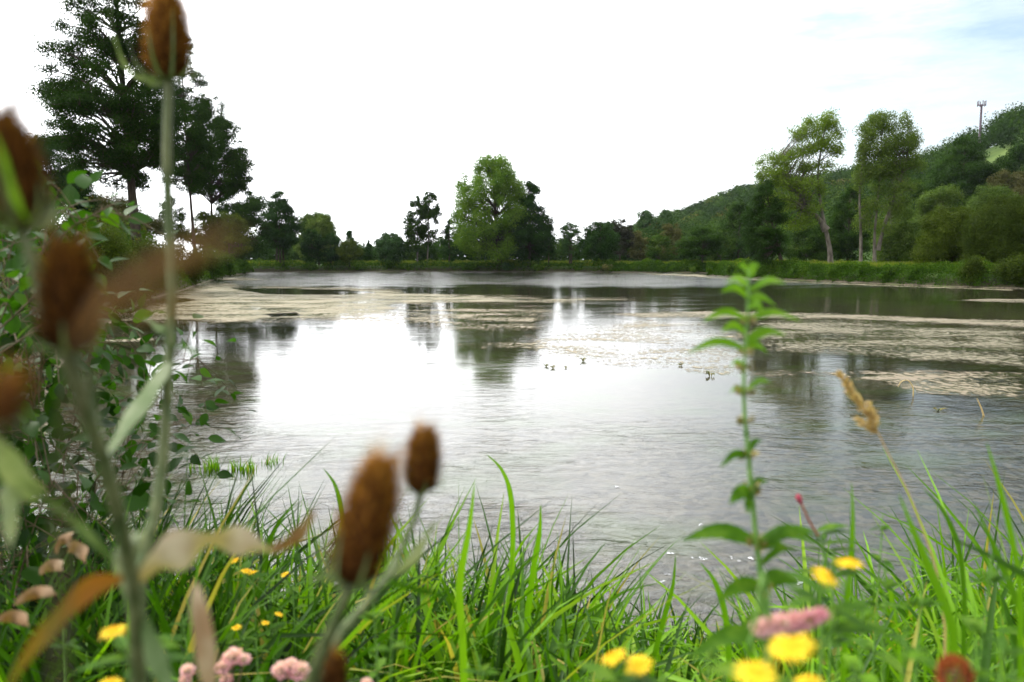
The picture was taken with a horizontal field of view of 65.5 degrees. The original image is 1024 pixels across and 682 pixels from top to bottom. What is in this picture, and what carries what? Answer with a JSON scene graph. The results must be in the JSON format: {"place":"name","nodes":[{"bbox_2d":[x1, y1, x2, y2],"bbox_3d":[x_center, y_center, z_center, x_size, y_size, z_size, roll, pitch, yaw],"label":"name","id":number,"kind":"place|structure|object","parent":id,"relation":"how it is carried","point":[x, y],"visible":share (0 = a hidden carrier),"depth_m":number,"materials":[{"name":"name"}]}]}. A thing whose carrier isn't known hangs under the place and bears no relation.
{"place":"outdoors","nodes":[
{"label":"outdoors","id":0,"kind":"place"},
{"bbox_2d":[0,153,1023,648],"bbox_3d":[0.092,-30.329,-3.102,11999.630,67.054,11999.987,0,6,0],"label":"ground","id":1,"kind":"structure","parent":0,"point":[686,489],"depth_m":9.01,"materials":[{"name":"liquid"}]},
{"bbox_2d":[0,350,41,435],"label":"teasel plant","id":2,"kind":"object","parent":1,"relation":"on","point":[13,391],"visible":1,"depth_m":0.17,"materials":[{"name":"brown plant"}]},
{"bbox_2d":[31,133,103,225],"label":"tree","id":3,"kind":"object","parent":1,"relation":"on","point":[62,184],"visible":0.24,"depth_m":58.13,"materials":[{"name":"green plant"}]},
{"bbox_2d":[0,165,160,287],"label":"scrub","id":4,"kind":"object","parent":1,"relation":"on","point":[87,229],"visible":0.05,"depth_m":40.73,"materials":[{"name":"green plant"}]},
{"bbox_2d":[0,181,163,635],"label":"leafy shrub","id":5,"kind":"object","parent":1,"relation":"on","point":[56,389],"visible":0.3,"depth_m":2.02,"materials":[{"name":"green plant"}]},
{"bbox_2d":[0,161,178,422],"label":"leafy shrub","id":6,"kind":"object","parent":1,"relation":"on","point":[12,321],"visible":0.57,"depth_m":1.57,"materials":[{"name":"green plant"}]},
{"bbox_2d":[0,364,202,654],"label":"leafy shrub","id":7,"kind":"object","parent":1,"relation":"on","point":[33,523],"visible":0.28,"depth_m":2.03,"materials":[{"name":"green plant"}]},
{"bbox_2d":[20,0,198,248],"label":"alder tree","id":8,"kind":"object","parent":1,"relation":"on","point":[137,116],"visible":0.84,"depth_m":45.16,"materials":[{"name":"green plant"}]},
{"bbox_2d":[59,189,164,242],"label":"tree","id":9,"kind":"object","parent":1,"relation":"on","point":[121,207],"visible":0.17,"depth_m":70.31,"materials":[{"name":"green plant"}]},
{"bbox_2d":[0,293,236,602],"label":"leafy shrub","id":10,"kind":"object","parent":1,"relation":"on","point":[145,376],"visible":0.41,"depth_m":2.46,"materials":[{"name":"green plant"}]},
{"bbox_2d":[85,212,152,317],"bbox_3d":[-13.274,-2.245,25.999,2.704,3.920,2.192,2,6,17],"label":"bank shrub","id":11,"kind":"object","parent":1,"relation":"on","point":[110,248],"visible":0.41,"depth_m":25.49,"materials":[{"name":"green plant"}]},
{"bbox_2d":[72,624,195,681],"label":"fleabane plant","id":12,"kind":"object","parent":1,"relation":"on","point":[120,641],"visible":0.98,"depth_m":0.70,"materials":[{"name":"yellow plant"}]},
{"bbox_2d":[20,343,255,573],"bbox_3d":[-1.353,0.818,2.791,0.856,1.613,0.953,0,6,0],"label":"leafy shrub","id":13,"kind":"object","parent":1,"relation":"on","point":[221,474],"visible":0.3,"depth_m":2.81,"materials":[{"name":"green plant"}]},
{"bbox_2d":[122,233,165,298],"bbox_3d":[-17.597,-3.453,37.774,2.836,3.518,2.966,5,8,43],"label":"bank shrub","id":14,"kind":"object","parent":1,"relation":"on","point":[146,251],"visible":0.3,"depth_m":37.65,"materials":[{"name":"green plant"}]},
{"bbox_2d":[55,232,240,681],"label":"withered stalk","id":15,"kind":"object","parent":1,"relation":"on","point":[114,292],"visible":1,"depth_m":0.14,"materials":[{"name":"brown plant"}]},
{"bbox_2d":[108,0,203,681],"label":"teasel plant","id":16,"kind":"object","parent":1,"relation":"on","point":[168,47],"visible":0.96,"depth_m":0.67,"materials":[{"name":"green plant"}]},
{"bbox_2d":[0,78,315,681],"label":"teasel plant","id":17,"kind":"object","parent":1,"relation":"on","point":[65,292],"visible":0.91,"depth_m":0.42,"materials":[{"name":"green plant"}]},
{"bbox_2d":[152,195,191,242],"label":"tree","id":18,"kind":"object","parent":1,"relation":"on","point":[182,233],"visible":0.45,"depth_m":74.85,"materials":[{"name":"green plant"}]},
{"bbox_2d":[156,39,223,240],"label":"alder tree","id":19,"kind":"object","parent":1,"relation":"on","point":[199,130],"visible":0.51,"depth_m":72.72,"materials":[{"name":"green plant"}]},
{"bbox_2d":[175,240,208,285],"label":"bank shrub","id":20,"kind":"object","parent":1,"relation":"on","point":[193,269],"visible":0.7,"depth_m":57.47,"materials":[{"name":"green plant"}]},
{"bbox_2d":[182,209,232,247],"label":"tree","id":21,"kind":"object","parent":1,"relation":"on","point":[208,222],"visible":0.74,"depth_m":86.13,"materials":[{"name":"green plant"}]},
{"bbox_2d":[202,249,227,280],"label":"bank shrub","id":22,"kind":"object","parent":1,"relation":"on","point":[214,265],"visible":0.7,"depth_m":74.12,"materials":[{"name":"green plant"}]},
{"bbox_2d":[176,92,257,253],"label":"alder tree","id":23,"kind":"object","parent":1,"relation":"on","point":[236,164],"visible":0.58,"depth_m":87.15,"materials":[{"name":"green plant"}]},
{"bbox_2d":[217,647,251,681],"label":"agrimony plant","id":24,"kind":"object","parent":1,"relation":"on","point":[231,651],"visible":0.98,"depth_m":1.05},
{"bbox_2d":[215,211,253,256],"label":"tree","id":25,"kind":"object","parent":1,"relation":"on","point":[236,222],"visible":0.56,"depth_m":106.62,"materials":[{"name":"green plant"}]},
{"bbox_2d":[207,186,274,260],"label":"alder tree","id":26,"kind":"object","parent":1,"relation":"on","point":[250,207],"visible":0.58,"depth_m":114.17,"materials":[{"name":"green plant"}]},
{"bbox_2d":[0,421,555,681],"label":"bank grass","id":27,"kind":"structure","parent":1,"relation":"on","point":[39,667],"depth_m":1.78,"materials":[{"name":"plant"}]},
{"bbox_2d":[0,610,28,626],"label":"dry leaf","id":28,"kind":"object","parent":27,"relation":"on","point":[19,617],"visible":1,"depth_m":0.96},
{"bbox_2d":[14,586,55,604],"bbox_3d":[-0.561,0.304,0.949,0.051,0.018,0.027,0,6,0],"label":"dry leaf","id":29,"kind":"object","parent":27,"relation":"on","point":[36,592],"visible":1,"depth_m":0.95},
{"bbox_2d":[258,498,298,664],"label":"tall grass","id":30,"kind":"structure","parent":1,"relation":"on","point":[269,544],"depth_m":2.07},
{"bbox_2d":[258,190,307,265],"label":"alder tree","id":31,"kind":"object","parent":1,"relation":"on","point":[283,235],"visible":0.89,"depth_m":122.93,"materials":[{"name":"green plant"}]},
{"bbox_2d":[268,571,307,657],"bbox_3d":[-0.527,0.930,1.932,0.076,0.782,0.097,2,6,19],"label":"fleabane plant","id":32,"kind":"object","parent":1,"relation":"on","point":[286,583],"visible":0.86,"depth_m":1.90,"materials":[{"name":"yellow plant"}]},
{"bbox_2d":[271,657,308,681],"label":"agrimony plant","id":33,"kind":"object","parent":1,"relation":"on","point":[287,667],"visible":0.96,"depth_m":1.04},
{"bbox_2d":[299,229,325,262],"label":"tree","id":34,"kind":"object","parent":1,"relation":"on","point":[313,248],"visible":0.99,"depth_m":127.44,"materials":[{"name":"green plant"}]},
{"bbox_2d":[292,211,341,264],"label":"willow tree","id":35,"kind":"object","parent":1,"relation":"on","point":[322,224],"visible":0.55,"depth_m":132.28,"materials":[{"name":"green plant"}]},
{"bbox_2d":[321,232,341,262],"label":"tree","id":36,"kind":"object","parent":1,"relation":"on","point":[330,254],"visible":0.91,"depth_m":128.69,"materials":[{"name":"green plant"}]},
{"bbox_2d":[309,637,355,681],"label":"teasel plant","id":37,"kind":"object","parent":1,"relation":"on","point":[334,670],"visible":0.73,"depth_m":0.52,"materials":[{"name":"brown plant"}]},
{"bbox_2d":[335,238,364,265],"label":"tree","id":38,"kind":"object","parent":1,"relation":"on","point":[350,252],"visible":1,"depth_m":128.02,"materials":[{"name":"green plant"}]},
{"bbox_2d":[360,602,388,681],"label":"leafy herb","id":39,"kind":"object","parent":1,"relation":"on","point":[379,663],"visible":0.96,"depth_m":1.15,"materials":[{"name":"green plant"}]},
{"bbox_2d":[303,409,452,681],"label":"teasel plant","id":40,"kind":"object","parent":1,"relation":"on","point":[362,534],"visible":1,"depth_m":0.47,"materials":[{"name":"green plant"}]},
{"bbox_2d":[370,231,406,262],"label":"tree","id":41,"kind":"object","parent":1,"relation":"on","point":[391,247],"visible":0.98,"depth_m":127.56,"materials":[{"name":"green plant"}]},
{"bbox_2d":[399,195,429,262],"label":"alder tree","id":42,"kind":"object","parent":1,"relation":"on","point":[412,225],"visible":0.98,"depth_m":127.77,"materials":[{"name":"green plant"}]},
{"bbox_2d":[414,191,442,259],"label":"alder tree","id":43,"kind":"object","parent":1,"relation":"on","point":[433,213],"visible":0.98,"depth_m":127.87,"materials":[{"name":"green plant"}]},
{"bbox_2d":[437,218,458,261],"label":"tree","id":44,"kind":"object","parent":1,"relation":"on","point":[447,251],"visible":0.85,"depth_m":130.71,"materials":[{"name":"green plant"}]},
{"bbox_2d":[456,482,474,681],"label":"tall grass","id":45,"kind":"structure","parent":1,"relation":"on","point":[460,612],"depth_m":1.46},
{"bbox_2d":[6,466,950,681],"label":"bank grass","id":46,"kind":"structure","parent":1,"relation":"on","point":[500,658],"depth_m":2.20,"materials":[{"name":"plant"}]},
{"bbox_2d":[184,220,774,263],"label":"wood","id":47,"kind":"object","parent":1,"relation":"on","point":[433,254],"visible":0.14,"depth_m":157.10,"materials":[{"name":"green plant"}]},
{"bbox_2d":[447,152,536,266],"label":"poplar tree","id":48,"kind":"object","parent":1,"relation":"on","point":[499,190],"visible":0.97,"depth_m":122.86,"materials":[{"name":"green plant"}]},
{"bbox_2d":[0,260,998,293],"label":"meadow grass","id":49,"kind":"structure","parent":1,"relation":"on","point":[625,261],"depth_m":123.59,"materials":[{"name":"green plant"}]},
{"bbox_2d":[488,456,514,681],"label":"tall grass","id":50,"kind":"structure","parent":1,"relation":"on","point":[511,509],"depth_m":2.27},
{"bbox_2d":[1,255,1023,315],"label":"bank vegetation","id":51,"kind":"object","parent":1,"relation":"on","point":[778,266],"visible":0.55,"depth_m":79.85,"materials":[{"name":"green plant"}]},
{"bbox_2d":[505,180,557,266],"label":"tree","id":52,"kind":"object","parent":1,"relation":"on","point":[531,236],"visible":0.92,"depth_m":123.63,"materials":[{"name":"green plant"}]},
{"bbox_2d":[523,505,541,681],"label":"tall grass","id":53,"kind":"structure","parent":1,"relation":"on","point":[531,582],"depth_m":2.08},
{"bbox_2d":[556,222,584,263],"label":"tree","id":54,"kind":"object","parent":1,"relation":"on","point":[566,229],"visible":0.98,"depth_m":123.18,"materials":[{"name":"green plant"}]},
{"bbox_2d":[577,220,621,260],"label":"tree","id":55,"kind":"object","parent":1,"relation":"on","point":[601,241],"visible":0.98,"depth_m":122.04,"materials":[{"name":"green plant"}]},
{"bbox_2d":[575,649,660,681],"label":"fleabane plant","id":56,"kind":"object","parent":1,"relation":"on","point":[632,670],"visible":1,"depth_m":0.64,"materials":[{"name":"yellow plant"}]},
{"bbox_2d":[610,218,636,260],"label":"tree","id":57,"kind":"object","parent":1,"relation":"on","point":[626,233],"visible":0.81,"depth_m":128.56,"materials":[{"name":"green plant"}]},
{"bbox_2d":[627,230,657,260],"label":"tree","id":58,"kind":"object","parent":1,"relation":"on","point":[638,241],"visible":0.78,"depth_m":130.17,"materials":[{"name":"green plant"}]},
{"bbox_2d":[634,209,657,235],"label":"tree","id":59,"kind":"object","parent":1,"relation":"on","point":[646,219],"visible":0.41,"depth_m":201.98,"materials":[{"name":"green plant"}]},
{"bbox_2d":[644,234,673,261],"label":"tree","id":60,"kind":"object","parent":1,"relation":"on","point":[664,241],"visible":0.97,"depth_m":122.46,"materials":[{"name":"green plant"}]},
{"bbox_2d":[649,555,675,676],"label":"tall grass","id":61,"kind":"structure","parent":1,"relation":"on","point":[661,628],"depth_m":1.98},
{"bbox_2d":[660,222,683,255],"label":"tree","id":62,"kind":"object","parent":1,"relation":"on","point":[676,233],"visible":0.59,"depth_m":134.07,"materials":[{"name":"green plant"}]},
{"bbox_2d":[672,225,727,261],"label":"tree","id":63,"kind":"object","parent":1,"relation":"on","point":[701,242],"visible":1,"depth_m":114.52,"materials":[{"name":"green plant"}]},
{"bbox_2d":[700,563,731,681],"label":"tall grass","id":64,"kind":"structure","parent":1,"relation":"on","point":[725,616],"depth_m":1.67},
{"bbox_2d":[705,228,737,261],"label":"tree","id":65,"kind":"object","parent":1,"relation":"on","point":[730,243],"visible":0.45,"depth_m":138.13,"materials":[{"name":"green plant"}]},
{"bbox_2d":[719,199,751,259],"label":"tree","id":66,"kind":"object","parent":1,"relation":"on","point":[734,211],"visible":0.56,"depth_m":147.58,"materials":[{"name":"green plant"}]},
{"bbox_2d":[697,633,815,681],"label":"fleabane plant","id":67,"kind":"object","parent":1,"relation":"on","point":[791,647],"visible":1,"depth_m":0.44,"materials":[{"name":"yellow plant"}]},
{"bbox_2d":[682,262,831,665],"bbox_3d":[0.245,0.664,0.852,0.151,1.491,0.042,0,6,0],"label":"whorled herb","id":68,"kind":"object","parent":1,"relation":"on","point":[772,538],"visible":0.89,"depth_m":0.80,"materials":[{"name":"green plant"}]},
{"bbox_2d":[738,179,792,269],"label":"tree","id":69,"kind":"object","parent":1,"relation":"on","point":[768,238],"visible":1,"depth_m":78.91,"materials":[{"name":"green plant"}]},
{"bbox_2d":[747,570,831,667],"bbox_3d":[0.211,0.790,0.664,0.064,1.240,0.019,0,6,0],"label":"pink flower spike","id":70,"kind":"object","parent":1,"relation":"on","point":[767,625],"visible":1,"depth_m":0.60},
{"bbox_2d":[750,106,848,262],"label":"willow tree","id":71,"kind":"object","parent":1,"relation":"on","point":[796,184],"visible":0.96,"depth_m":81.03,"materials":[{"name":"green plant"}]},
{"bbox_2d":[580,447,1023,681],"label":"bank grass","id":72,"kind":"structure","parent":1,"relation":"on","point":[932,635],"depth_m":2.27,"materials":[{"name":"plant"}]},
{"bbox_2d":[784,222,838,261],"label":"tree","id":73,"kind":"object","parent":1,"relation":"on","point":[815,248],"visible":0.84,"depth_m":100.02,"materials":[{"name":"green plant"}]},
{"bbox_2d":[611,101,1023,261],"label":"wood","id":74,"kind":"object","parent":1,"relation":"on","point":[1004,128],"visible":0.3,"depth_m":248.91,"materials":[{"name":"green plant"}]},
{"bbox_2d":[791,494,861,681],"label":"willowherb stem","id":75,"kind":"object","parent":1,"relation":"on","point":[835,527],"visible":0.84,"depth_m":1.03,"materials":[{"name":"green plant"}]},
{"bbox_2d":[783,558,888,681],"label":"fleabane plant","id":76,"kind":"object","parent":1,"relation":"on","point":[852,624],"visible":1,"depth_m":0.66,"materials":[{"name":"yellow plant"}]},
{"bbox_2d":[840,482,854,681],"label":"tall grass","id":77,"kind":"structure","parent":1,"relation":"on","point":[847,598],"depth_m":1.14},
{"bbox_2d":[828,185,873,261],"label":"tree","id":78,"kind":"object","parent":1,"relation":"on","point":[848,241],"visible":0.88,"depth_m":102.13,"materials":[{"name":"green plant"}]},
{"bbox_2d":[838,591,880,681],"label":"leafy herb","id":79,"kind":"object","parent":1,"relation":"on","point":[849,659],"visible":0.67,"depth_m":0.83,"materials":[{"name":"green plant"}]},
{"bbox_2d":[853,514,909,678],"bbox_3d":[0.624,0.817,1.388,0.083,1.058,0.126,-5,8,-41],"label":"leafy herb","id":80,"kind":"object","parent":1,"relation":"on","point":[868,645],"visible":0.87,"depth_m":1.35,"materials":[{"name":"green plant"}]},
{"bbox_2d":[862,565,908,681],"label":"leafy herb","id":81,"kind":"object","parent":1,"relation":"on","point":[889,583],"visible":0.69,"depth_m":0.94,"materials":[{"name":"green plant"}]},
{"bbox_2d":[849,108,928,261],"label":"willow tree","id":82,"kind":"object","parent":1,"relation":"on","point":[891,149],"visible":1,"depth_m":83.98,"materials":[{"name":"green plant"}]},
{"bbox_2d":[833,369,945,677],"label":"seed grass","id":83,"kind":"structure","parent":1,"relation":"on","point":[871,416],"depth_m":1.06,"materials":[{"name":"plant"}]},
{"bbox_2d":[868,204,924,262],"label":"tree","id":84,"kind":"object","parent":1,"relation":"on","point":[899,245],"visible":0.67,"depth_m":89.65,"materials":[{"name":"green plant"}]},
{"bbox_2d":[874,623,932,681],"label":"leafy herb","id":85,"kind":"object","parent":1,"relation":"on","point":[912,655],"visible":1,"depth_m":0.65,"materials":[{"name":"green plant"}]},
{"bbox_2d":[896,581,945,681],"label":"leafy herb","id":86,"kind":"object","parent":1,"relation":"on","point":[924,602],"visible":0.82,"depth_m":0.88,"materials":[{"name":"green plant"}]},
{"bbox_2d":[899,494,959,679],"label":"tall grass","id":87,"kind":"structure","parent":1,"relation":"on","point":[939,592],"depth_m":0.99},
{"bbox_2d":[906,183,966,222],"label":"tree","id":88,"kind":"object","parent":1,"relation":"on","point":[930,200],"visible":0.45,"depth_m":109.39,"materials":[{"name":"green plant"}]},
{"bbox_2d":[906,202,978,264],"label":"willow tree","id":89,"kind":"object","parent":1,"relation":"on","point":[938,239],"visible":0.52,"depth_m":62.28,"materials":[{"name":"green plant"}]},
{"bbox_2d":[923,488,966,681],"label":"tall grass","id":90,"kind":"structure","parent":1,"relation":"on","point":[962,578],"depth_m":1.35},
{"bbox_2d":[933,653,975,681],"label":"seed head plant","id":91,"kind":"object","parent":1,"relation":"on","point":[948,662],"visible":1,"depth_m":0.58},
{"bbox_2d":[922,135,1005,210],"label":"tree","id":92,"kind":"object","parent":1,"relation":"on","point":[972,170],"visible":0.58,"depth_m":128.16,"materials":[{"name":"green plant"}]},
{"bbox_2d":[956,254,988,286],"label":"bank shrub","id":93,"kind":"object","parent":1,"relation":"on","point":[972,266],"visible":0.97,"depth_m":55.03,"materials":[{"name":"green plant"}]},
{"bbox_2d":[939,533,1023,577],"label":"tall grass","id":94,"kind":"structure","parent":1,"relation":"on","point":[1010,566],"depth_m":0.93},
{"bbox_2d":[960,554,1012,681],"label":"leafy herb","id":95,"kind":"object","parent":1,"relation":"on","point":[975,625],"visible":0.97,"depth_m":0.84,"materials":[{"name":"green plant"}]},
{"bbox_2d":[954,192,1023,264],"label":"willow tree","id":96,"kind":"object","parent":1,"relation":"on","point":[995,230],"visible":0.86,"depth_m":57.42,"materials":[{"name":"green plant"}]},
{"bbox_2d":[958,183,1023,212],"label":"tree","id":97,"kind":"object","parent":1,"relation":"on","point":[982,195],"visible":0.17,"depth_m":96.10,"materials":[{"name":"green plant"}]},
{"bbox_2d":[968,613,1023,681],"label":"leafy herb","id":98,"kind":"object","parent":1,"relation":"on","point":[1002,644],"visible":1,"depth_m":0.57,"materials":[{"name":"green plant"}]},
{"bbox_2d":[975,504,1023,625],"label":"tall grass","id":99,"kind":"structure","parent":1,"relation":"on","point":[1005,572],"depth_m":1.14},
{"bbox_2d":[985,169,1023,199],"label":"tree","id":100,"kind":"object","parent":1,"relation":"on","point":[1018,186],"visible":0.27,"depth_m":117.41,"materials":[{"name":"green plant"}]},
{"bbox_2d":[986,442,1023,677],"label":"tall grass","id":101,"kind":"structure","parent":1,"relation":"on","point":[1012,540],"depth_m":1.03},
{"bbox_2d":[988,252,1023,287],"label":"bank shrub","id":102,"kind":"object","parent":1,"relation":"on","point":[1010,269],"visible":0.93,"depth_m":52.61,"materials":[{"name":"green plant"}]},
{"bbox_2d":[994,139,1023,187],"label":"tree","id":103,"kind":"object","parent":1,"relation":"on","point":[1012,160],"visible":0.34,"depth_m":132.13,"materials":[{"name":"green plant"}]},
{"bbox_2d":[0,0,1023,259],"label":"sky","id":104,"kind":"structure","parent":0,"point":[352,110],"materials":[{"name":"white"}]},
{"bbox_2d":[33,271,1023,621],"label":"pond water","id":105,"kind":"structure","parent":0,"point":[287,331],"depth_m":24.10,"materials":[{"name":"liquid"}]},
{"bbox_2d":[120,283,625,329],"bbox_3d":[-7.706,-2.762,45.535,22.764,0.001,52.220,-2,6,-18],"label":"algae mat","id":106,"kind":"object","parent":105,"relation":"on","point":[304,302],"visible":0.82,"depth_m":33.62,"materials":[{"name":"plant"}]},
{"bbox_2d":[460,320,742,374],"bbox_3d":[2.684,-0.140,19.945,6.549,0.001,12.605,2,6,18],"label":"algae mat","id":107,"kind":"object","parent":105,"relation":"on","point":[565,349],"visible":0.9,"depth_m":17.61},
{"bbox_2d":[613,311,1023,326],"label":"algae mat","id":108,"kind":"object","parent":105,"relation":"on","point":[870,317],"visible":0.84,"depth_m":26.09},
{"bbox_2d":[748,319,1023,368],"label":"algae mat","id":109,"kind":"object","parent":105,"relation":"on","point":[937,354],"visible":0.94,"depth_m":18.45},
{"bbox_2d":[752,370,1021,398],"bbox_3d":[6.047,0.559,13.119,4.320,0.001,3.571,4,7,33],"label":"algae mat","id":110,"kind":"object","parent":105,"relation":"on","point":[917,378],"visible":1,"depth_m":12.52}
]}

